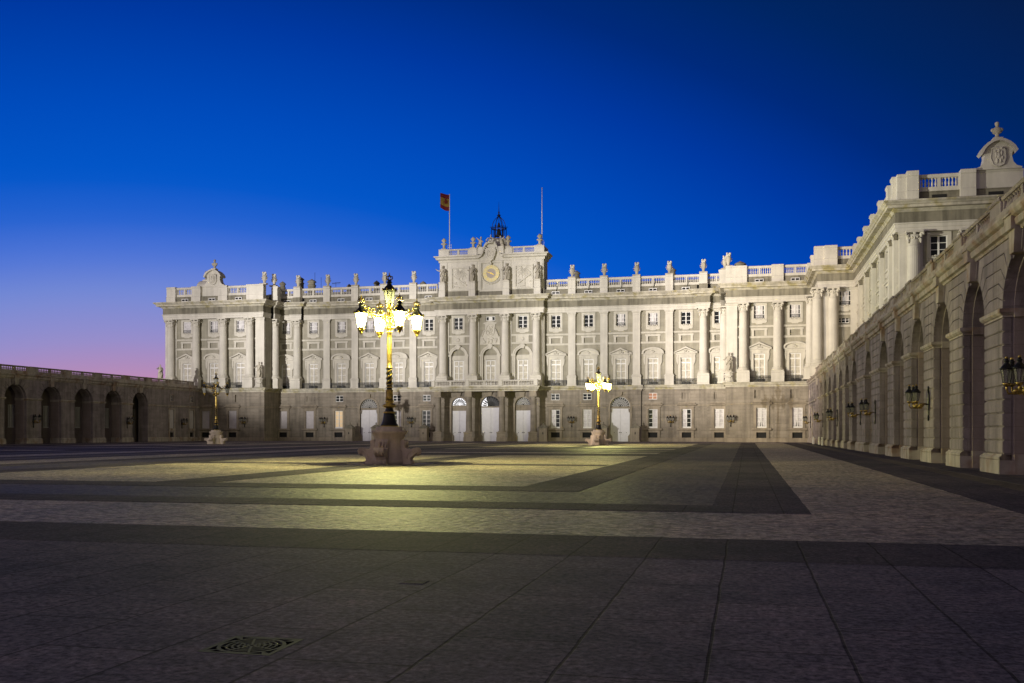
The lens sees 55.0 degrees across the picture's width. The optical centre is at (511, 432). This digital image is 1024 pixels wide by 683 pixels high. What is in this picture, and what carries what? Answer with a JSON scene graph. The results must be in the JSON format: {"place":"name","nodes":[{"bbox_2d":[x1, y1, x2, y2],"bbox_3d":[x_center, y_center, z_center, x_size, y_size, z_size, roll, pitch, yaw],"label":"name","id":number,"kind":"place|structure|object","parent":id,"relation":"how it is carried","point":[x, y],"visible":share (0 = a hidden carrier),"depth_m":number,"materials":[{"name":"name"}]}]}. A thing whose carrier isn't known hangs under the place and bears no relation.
{"place":"outdoors","nodes":[
{"label":"outdoors","id":0,"kind":"place"},
{"bbox_2d":[0,442,694,485],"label":"pale paving","id":1,"kind":"structure","parent":0,"point":[485,475],"depth_m":40.32,"materials":[{"name":"beige stone"}]},
{"bbox_2d":[202,373,229,443],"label":"street lamp","id":2,"kind":"object","parent":1,"relation":"on","point":[215,436],"visible":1,"depth_m":122.45,"materials":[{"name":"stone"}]},
{"bbox_2d":[353,272,423,464],"bbox_3d":[-5.761,-3.000,46.189,3.065,9.000,3.065,0,0,13],"label":"street lamp","id":3,"kind":"object","parent":1,"relation":"on","point":[389,444],"visible":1,"depth_m":45.86,"materials":[{"name":"metal"}]},
{"bbox_2d":[585,366,611,444],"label":"street lamp","id":4,"kind":"object","parent":1,"relation":"on","point":[598,436],"visible":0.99,"depth_m":111.37,"materials":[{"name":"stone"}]},
{"bbox_2d":[0,442,810,513],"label":"dark paving","id":5,"kind":"structure","parent":0,"point":[754,482],"depth_m":27.93,"materials":[{"name":"stone"}]},
{"bbox_2d":[140,443,689,481],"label":"dark paving cross","id":6,"kind":"object","parent":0,"point":[260,475],"visible":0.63,"depth_m":41.24,"materials":[{"name":"stone"}]},
{"bbox_2d":[307,445,623,465],"bbox_3d":[-21.403,1.480,84.554,56.000,0.001,75.000,0,0,13],"label":"dark paving ring","id":7,"kind":"object","parent":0,"point":[438,463],"visible":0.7,"depth_m":46.37,"materials":[{"name":"stone"}]},
{"bbox_2d":[0,441,1023,682],"bbox_3d":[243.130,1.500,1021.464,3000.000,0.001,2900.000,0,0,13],"label":"ground","id":8,"kind":"structure","parent":0,"point":[91,612],"depth_m":7.95,"materials":[{"name":"stone"}]},
{"bbox_2d":[0,364,200,443],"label":"arcade gallery","id":9,"kind":"object","parent":8,"relation":"on","point":[80,407],"visible":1,"depth_m":139.67,"materials":[{"name":"stone"}]},
{"bbox_2d":[8,404,13,427],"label":"gallery window","id":10,"kind":"structure","parent":9,"relation":"in","point":[11,406],"depth_m":128.25,"materials":[{"name":"white paint"}]},
{"bbox_2d":[43,406,48,427],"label":"gallery window","id":11,"kind":"structure","parent":9,"relation":"in","point":[43,406],"depth_m":134.52,"materials":[{"name":"white paint"}]},
{"bbox_2d":[75,407,79,427],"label":"gallery window","id":12,"kind":"structure","parent":9,"relation":"in","point":[77,409],"depth_m":140.89,"materials":[{"name":"white paint"}]},
{"bbox_2d":[104,408,108,427],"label":"gallery window","id":13,"kind":"structure","parent":9,"relation":"in","point":[106,410],"depth_m":147.29,"materials":[{"name":"white paint"}]},
{"bbox_2d":[168,394,175,436],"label":"window","id":14,"kind":"structure","parent":9,"relation":"in","point":[170,410],"depth_m":157.71,"materials":[{"name":"stone"}]},
{"bbox_2d":[188,396,194,436],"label":"window","id":15,"kind":"structure","parent":9,"relation":"in","point":[190,413],"depth_m":163.51,"materials":[{"name":"stone"}]},
{"bbox_2d":[197,636,303,655],"bbox_3d":[-1.829,1.568,6.911,0.580,0.140,0.580,0,0,13],"label":"drain grate","id":16,"kind":"object","parent":8,"relation":"in","point":[252,645],"visible":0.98,"depth_m":6.91,"materials":[{"name":"metal"}]},
{"bbox_2d":[344,423,355,440],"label":"sentry box","id":17,"kind":"object","parent":8,"relation":"on","point":[350,432],"visible":0.98,"depth_m":162.30,"materials":[{"name":"stone"}]},
{"bbox_2d":[419,422,429,440],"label":"sentry box","id":18,"kind":"object","parent":8,"relation":"on","point":[423,432],"visible":0.99,"depth_m":159.30,"materials":[{"name":"stone"}]},
{"bbox_2d":[153,235,810,441],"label":"palace","id":19,"kind":"structure","parent":8,"relation":"on","point":[489,354],"depth_m":158.61,"materials":[{"name":"stone"}]},
{"bbox_2d":[177,354,191,380],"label":"balcony window","id":20,"kind":"structure","parent":19,"relation":"in","point":[185,361],"depth_m":167.35,"materials":[{"name":"stone"}]},
{"bbox_2d":[181,320,192,337],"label":"upper window","id":21,"kind":"structure","parent":19,"relation":"in","point":[186,328],"depth_m":167.31,"materials":[{"name":"stone"}]},
{"bbox_2d":[199,405,212,440],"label":"window","id":22,"kind":"structure","parent":19,"relation":"in","point":[205,416],"depth_m":165.80,"materials":[{"name":"stone"}]},
{"bbox_2d":[203,353,218,384],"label":"balcony window","id":23,"kind":"structure","parent":19,"relation":"in","point":[212,359],"depth_m":166.17,"materials":[{"name":"stone"}]},
{"bbox_2d":[208,319,219,337],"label":"upper window","id":24,"kind":"structure","parent":19,"relation":"in","point":[213,327],"depth_m":166.17,"materials":[{"name":"stone"}]},
{"bbox_2d":[223,404,239,440],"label":"window","id":25,"kind":"structure","parent":19,"relation":"in","point":[232,411],"depth_m":164.63,"materials":[{"name":"stone"}]},
{"bbox_2d":[230,352,245,386],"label":"balcony window","id":26,"kind":"structure","parent":19,"relation":"in","point":[239,360],"depth_m":165.04,"materials":[{"name":"stone"}]},
{"bbox_2d":[234,318,245,336],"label":"upper window","id":27,"kind":"structure","parent":19,"relation":"in","point":[239,324],"depth_m":165.04,"materials":[{"name":"stone"}]},
{"bbox_2d":[254,362,263,387],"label":"statue","id":28,"kind":"object","parent":19,"relation":"on","point":[259,380],"visible":1,"depth_m":162.49,"materials":[{"name":"stone"}]},
{"bbox_2d":[278,405,289,440],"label":"window","id":29,"kind":"structure","parent":19,"relation":"in","point":[284,412],"depth_m":168.17,"materials":[{"name":"stone"}]},
{"bbox_2d":[280,321,291,338],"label":"upper window","id":30,"kind":"structure","parent":19,"relation":"in","point":[285,326],"depth_m":168.87,"materials":[{"name":"stone"}]},
{"bbox_2d":[279,354,292,387],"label":"balcony window","id":31,"kind":"structure","parent":19,"relation":"in","point":[286,371],"depth_m":168.87,"materials":[{"name":"stone"}]},
{"bbox_2d":[301,405,316,440],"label":"window","id":32,"kind":"structure","parent":19,"relation":"in","point":[309,410],"depth_m":167.10,"materials":[{"name":"stone"}]},
{"bbox_2d":[303,354,322,388],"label":"balcony window","id":33,"kind":"structure","parent":19,"relation":"in","point":[313,364],"depth_m":167.68,"materials":[{"name":"stone"}]},
{"bbox_2d":[307,320,319,338],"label":"upper window","id":34,"kind":"structure","parent":19,"relation":"in","point":[313,326],"depth_m":167.68,"materials":[{"name":"stone"}]},
{"bbox_2d":[329,405,345,440],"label":"window","id":35,"kind":"structure","parent":19,"relation":"in","point":[338,411],"depth_m":165.96,"materials":[{"name":"stone"}]},
{"bbox_2d":[331,353,350,387],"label":"balcony window","id":36,"kind":"structure","parent":19,"relation":"in","point":[341,370],"depth_m":166.49,"materials":[{"name":"stone"}]},
{"bbox_2d":[335,319,347,337],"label":"upper window","id":37,"kind":"structure","parent":19,"relation":"in","point":[341,325],"depth_m":166.49,"materials":[{"name":"stone"}]},
{"bbox_2d":[361,410,369,440],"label":"door","id":38,"kind":"structure","parent":19,"relation":"in","point":[365,415],"depth_m":165.12,"materials":[{"name":"white wood"}]},
{"bbox_2d":[363,318,375,336],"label":"upper window","id":39,"kind":"structure","parent":19,"relation":"in","point":[370,330],"depth_m":165.36,"materials":[{"name":"stone"}]},
{"bbox_2d":[359,353,379,386],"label":"balcony window","id":40,"kind":"structure","parent":19,"relation":"in","point":[369,364],"depth_m":165.32,"materials":[{"name":"stone"}]},
{"bbox_2d":[370,410,376,440],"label":"door","id":41,"kind":"structure","parent":19,"relation":"in","point":[373,414],"depth_m":164.83,"materials":[{"name":"white wood"}]},
{"bbox_2d":[392,319,404,336],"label":"upper window","id":42,"kind":"structure","parent":19,"relation":"in","point":[395,332],"depth_m":163.99,"materials":[{"name":"stone"}]},
{"bbox_2d":[393,404,404,430],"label":"window","id":43,"kind":"structure","parent":19,"relation":"in","point":[399,408],"depth_m":163.31,"materials":[{"name":"stone"}]},
{"bbox_2d":[392,352,408,387],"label":"balcony window","id":44,"kind":"structure","parent":19,"relation":"in","point":[398,371],"depth_m":164.11,"materials":[{"name":"stone"}]},
{"bbox_2d":[417,404,433,440],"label":"window","id":45,"kind":"structure","parent":19,"relation":"in","point":[426,410],"depth_m":162.28,"materials":[{"name":"stone"}]},
{"bbox_2d":[418,351,436,383],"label":"balcony window","id":46,"kind":"structure","parent":19,"relation":"in","point":[428,362],"depth_m":162.91,"materials":[{"name":"stone"}]},
{"bbox_2d":[422,317,434,335],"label":"upper window","id":47,"kind":"structure","parent":19,"relation":"in","point":[428,323],"depth_m":162.91,"materials":[{"name":"stone"}]},
{"bbox_2d":[436,265,446,282],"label":"statue","id":48,"kind":"object","parent":19,"relation":"on","point":[443,276],"visible":1,"depth_m":161.07,"materials":[{"name":"stone"}]},
{"bbox_2d":[449,194,450,248],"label":"flagpole","id":49,"kind":"object","parent":19,"relation":"on","point":[449,221],"visible":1,"depth_m":162.54,"materials":[{"name":"white metal"}]},
{"bbox_2d":[440,193,448,210],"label":"flag","id":50,"kind":"object","parent":49,"relation":"attached to","point":[444,201],"visible":1,"depth_m":162.79,"materials":[{"name":"red fabric"}]},
{"bbox_2d":[452,411,459,440],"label":"door","id":51,"kind":"structure","parent":19,"relation":"in","point":[455,414],"depth_m":161.45,"materials":[{"name":"white wood"}]},
{"bbox_2d":[447,345,468,385],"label":"niche window","id":52,"kind":"structure","parent":19,"relation":"in","point":[459,368],"depth_m":161.09,"materials":[{"name":"stone"}]},
{"bbox_2d":[452,315,464,334],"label":"upper window","id":53,"kind":"structure","parent":19,"relation":"in","point":[458,322],"depth_m":160.98,"materials":[{"name":"stone"}]},
{"bbox_2d":[460,411,465,440],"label":"door","id":54,"kind":"structure","parent":19,"relation":"in","point":[462,413],"depth_m":161.21,"materials":[{"name":"white wood"}]},
{"bbox_2d":[467,264,475,281],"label":"statue","id":55,"kind":"object","parent":19,"relation":"on","point":[472,269],"visible":1,"depth_m":159.92,"materials":[{"name":"stone"}]},
{"bbox_2d":[476,237,482,254],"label":"statue","id":56,"kind":"object","parent":19,"relation":"on","point":[479,248],"visible":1,"depth_m":159.85,"materials":[{"name":"stone"}]},
{"bbox_2d":[481,408,490,440],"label":"door","id":57,"kind":"structure","parent":19,"relation":"in","point":[485,412],"depth_m":160.27,"materials":[{"name":"white wood"}]},
{"bbox_2d":[479,344,500,384],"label":"niche window","id":58,"kind":"structure","parent":19,"relation":"in","point":[491,362],"depth_m":159.88,"materials":[{"name":"stone"}]},
{"bbox_2d":[491,408,498,440],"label":"door","id":59,"kind":"structure","parent":19,"relation":"in","point":[494,411],"depth_m":159.96,"materials":[{"name":"white wood"}]},
{"bbox_2d":[490,212,507,237],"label":"bell cage","id":60,"kind":"object","parent":19,"relation":"on","point":[498,234],"visible":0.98,"depth_m":163.04,"materials":[{"name":"black metal"}]},
{"bbox_2d":[497,236,505,253],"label":"statue","id":61,"kind":"object","parent":19,"relation":"on","point":[501,247],"visible":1,"depth_m":159.02,"materials":[{"name":"stone"}]},
{"bbox_2d":[501,263,510,280],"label":"statue","id":62,"kind":"object","parent":19,"relation":"on","point":[507,274],"visible":1,"depth_m":158.55,"materials":[{"name":"stone"}]},
{"bbox_2d":[516,410,522,440],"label":"door","id":63,"kind":"structure","parent":19,"relation":"in","point":[519,413],"depth_m":158.98,"materials":[{"name":"white wood"}]},
{"bbox_2d":[511,344,531,384],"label":"niche window","id":64,"kind":"structure","parent":19,"relation":"in","point":[523,368],"depth_m":158.64,"materials":[{"name":"stone"}]},
{"bbox_2d":[516,314,528,332],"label":"upper window","id":65,"kind":"structure","parent":19,"relation":"in","point":[522,320],"depth_m":158.52,"materials":[{"name":"stone"}]},
{"bbox_2d":[523,410,529,440],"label":"door","id":66,"kind":"structure","parent":19,"relation":"in","point":[526,413],"depth_m":158.71,"materials":[{"name":"white wood"}]},
{"bbox_2d":[533,261,541,278],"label":"statue","id":67,"kind":"object","parent":19,"relation":"on","point":[538,272],"visible":1,"depth_m":157.38,"materials":[{"name":"stone"}]},
{"bbox_2d":[546,403,563,441],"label":"window","id":68,"kind":"structure","parent":19,"relation":"in","point":[555,429],"depth_m":157.32,"materials":[{"name":"stone"}]},
{"bbox_2d":[549,313,562,332],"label":"upper window","id":69,"kind":"structure","parent":19,"relation":"in","point":[555,319],"depth_m":157.98,"materials":[{"name":"stone"}]},
{"bbox_2d":[545,349,566,385],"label":"balcony window","id":70,"kind":"structure","parent":19,"relation":"in","point":[555,360],"depth_m":157.94,"materials":[{"name":"stone"}]},
{"bbox_2d":[577,403,595,441],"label":"window","id":71,"kind":"structure","parent":19,"relation":"in","point":[588,408],"depth_m":156.14,"materials":[{"name":"stone"}]},
{"bbox_2d":[582,312,594,331],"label":"upper window","id":72,"kind":"structure","parent":19,"relation":"in","point":[588,318],"depth_m":156.71,"materials":[{"name":"stone"}]},
{"bbox_2d":[577,348,599,385],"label":"balcony window","id":73,"kind":"structure","parent":19,"relation":"in","point":[588,358],"depth_m":156.71,"materials":[{"name":"stone"}]},
{"bbox_2d":[611,409,619,440],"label":"door","id":74,"kind":"structure","parent":19,"relation":"in","point":[615,414],"depth_m":155.38,"materials":[{"name":"white wood"}]},
{"bbox_2d":[609,348,631,384],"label":"balcony window","id":75,"kind":"structure","parent":19,"relation":"in","point":[620,366],"depth_m":155.53,"materials":[{"name":"stone"}]},
{"bbox_2d":[614,311,627,330],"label":"upper window","id":76,"kind":"structure","parent":19,"relation":"in","point":[621,317],"depth_m":155.51,"materials":[{"name":"stone"}]},
{"bbox_2d":[620,409,629,441],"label":"door","id":77,"kind":"structure","parent":19,"relation":"in","point":[624,413],"depth_m":155.04,"materials":[{"name":"white wood"}]},
{"bbox_2d":[643,402,661,441],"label":"window","id":78,"kind":"structure","parent":19,"relation":"in","point":[652,429],"depth_m":153.72,"materials":[{"name":"stone"}]},
{"bbox_2d":[641,347,663,384],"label":"balcony window","id":79,"kind":"structure","parent":19,"relation":"in","point":[652,358],"depth_m":154.36,"materials":[{"name":"stone"}]},
{"bbox_2d":[646,310,659,329],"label":"upper window","id":80,"kind":"structure","parent":19,"relation":"in","point":[652,317],"depth_m":154.32,"materials":[{"name":"stone"}]},
{"bbox_2d":[676,402,695,441],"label":"window","id":81,"kind":"structure","parent":19,"relation":"in","point":[686,429],"depth_m":152.52,"materials":[{"name":"stone"}]},
{"bbox_2d":[679,309,692,329],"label":"upper window","id":82,"kind":"structure","parent":19,"relation":"in","point":[685,316],"depth_m":153.19,"materials":[{"name":"stone"}]},
{"bbox_2d":[674,346,697,383],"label":"balcony window","id":83,"kind":"structure","parent":19,"relation":"in","point":[685,366],"depth_m":153.16,"materials":[{"name":"stone"}]},
{"bbox_2d":[712,309,719,328],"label":"upper window","id":84,"kind":"structure","parent":19,"relation":"in","point":[715,312],"depth_m":152.04,"materials":[{"name":"stone"}]},
{"bbox_2d":[708,346,724,383],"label":"balcony window","id":85,"kind":"structure","parent":19,"relation":"in","point":[714,352],"depth_m":152.04,"materials":[{"name":"stone"}]},
{"bbox_2d":[709,402,725,441],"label":"window","id":86,"kind":"structure","parent":19,"relation":"in","point":[718,430],"depth_m":151.41,"materials":[{"name":"stone"}]},
{"bbox_2d":[723,352,733,381],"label":"statue","id":87,"kind":"object","parent":19,"relation":"on","point":[728,372],"visible":1,"depth_m":144.87,"materials":[{"name":"stone"}]},
{"bbox_2d":[752,303,766,323],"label":"upper window","id":88,"kind":"structure","parent":19,"relation":"in","point":[759,310],"depth_m":145.47,"materials":[{"name":"stone"}]},
{"bbox_2d":[747,342,771,381],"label":"balcony window","id":89,"kind":"structure","parent":19,"relation":"in","point":[759,362],"depth_m":145.50,"materials":[{"name":"stone"}]},
{"bbox_2d":[751,401,771,441],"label":"window","id":90,"kind":"structure","parent":19,"relation":"in","point":[761,428],"depth_m":144.79,"materials":[{"name":"stone"}]},
{"bbox_2d":[783,341,805,381],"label":"balcony window","id":91,"kind":"structure","parent":19,"relation":"in","point":[795,353],"depth_m":144.30,"materials":[{"name":"stone"}]},
{"bbox_2d":[787,302,802,322],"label":"upper window","id":92,"kind":"structure","parent":19,"relation":"in","point":[794,309],"depth_m":144.30,"materials":[{"name":"stone"}]},
{"bbox_2d":[787,400,807,441],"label":"window","id":93,"kind":"structure","parent":19,"relation":"in","point":[796,428],"depth_m":143.60,"materials":[{"name":"stone"}]},
{"bbox_2d":[803,137,1023,379],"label":"palace wing","id":94,"kind":"structure","parent":19,"relation":"attached to","point":[911,230],"depth_m":94.79,"materials":[{"name":"beige stone"}]},
{"bbox_2d":[838,288,850,311],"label":"upper window","id":95,"kind":"structure","parent":94,"relation":"in","point":[844,293],"depth_m":130.17,"materials":[{"name":"stone"}]},
{"bbox_2d":[884,249,887,278],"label":"upper window","id":96,"kind":"structure","parent":94,"relation":"in","point":[886,251],"depth_m":102.67,"materials":[{"name":"stone"}]},
{"bbox_2d":[926,231,950,261],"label":"upper window","id":97,"kind":"structure","parent":94,"relation":"in","point":[936,242],"depth_m":93.69,"materials":[{"name":"stone"}]},
{"bbox_2d":[991,122,1003,136],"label":"bust","id":98,"kind":"object","parent":94,"relation":"on","point":[997,130],"visible":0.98,"depth_m":92.18,"materials":[{"name":"stone"}]},
{"bbox_2d":[538,422,548,441],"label":"sentry box","id":99,"kind":"object","parent":8,"relation":"on","point":[543,432],"visible":1,"depth_m":154.69,"materials":[{"name":"stone"}]},
{"bbox_2d":[630,422,640,441],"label":"sentry box","id":100,"kind":"object","parent":8,"relation":"on","point":[635,432],"visible":1,"depth_m":151.35,"materials":[{"name":"stone"}]},
{"bbox_2d":[806,177,1023,474],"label":"arcade gallery","id":101,"kind":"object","parent":8,"relation":"on","point":[946,325],"visible":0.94,"depth_m":45.15,"materials":[{"name":"stone"}]},
{"bbox_2d":[826,408,837,425],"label":"wall lamp","id":102,"kind":"object","parent":101,"relation":"attached to","point":[829,414],"visible":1,"depth_m":97.31,"materials":[{"name":"black metal"}]},
{"bbox_2d":[846,402,860,424],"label":"wall lamp","id":103,"kind":"object","parent":101,"relation":"attached to","point":[850,408],"visible":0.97,"depth_m":77.67,"materials":[{"name":"black metal"}]},
{"bbox_2d":[859,398,875,423],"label":"wall lamp","id":104,"kind":"object","parent":101,"relation":"attached to","point":[864,406],"visible":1,"depth_m":68.83,"materials":[{"name":"black metal"}]},
{"bbox_2d":[905,384,929,420],"bbox_3d":[20.056,-1.455,48.859,1.090,1.830,1.096,0,0,-35],"label":"wall lamp","id":105,"kind":"object","parent":101,"relation":"attached to","point":[913,394],"visible":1,"depth_m":48.70,"materials":[{"name":"black metal"}]},
{"bbox_2d":[999,355,1023,394],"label":"wall lamp","id":106,"kind":"object","parent":101,"relation":"attached to","point":[1012,374],"visible":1,"depth_m":30.53,"materials":[{"name":"black metal"}]},
{"bbox_2d":[0,499,1023,545],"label":"pale paving border","id":107,"kind":"object","parent":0,"point":[912,529],"visible":1,"depth_m":16.46,"materials":[{"name":"grey stone"}]},
{"bbox_2d":[0,521,1023,568],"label":"dark paving border","id":108,"kind":"object","parent":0,"point":[932,555],"visible":1,"depth_m":13.10,"materials":[{"name":"stone"}]},
{"bbox_2d":[0,441,1023,517],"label":"grey paving","id":109,"kind":"structure","parent":0,"point":[696,477],"depth_m":26.09,"materials":[{"name":"grey stone"}]},
{"bbox_2d":[0,441,1023,513],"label":"dark paving border","id":110,"kind":"object","parent":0,"point":[1004,498],"visible":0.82,"depth_m":32.96,"materials":[{"name":"stone"}]},
{"bbox_2d":[0,0,1023,381],"label":"sky","id":111,"kind":"structure","parent":0,"point":[144,144],"materials":[{"name":"blue"}]},
{"bbox_2d":[15,442,1023,517],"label":"pale paving border","id":112,"kind":"object","parent":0,"point":[819,484],"visible":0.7,"depth_m":24.70,"materials":[{"name":"grey stone"}]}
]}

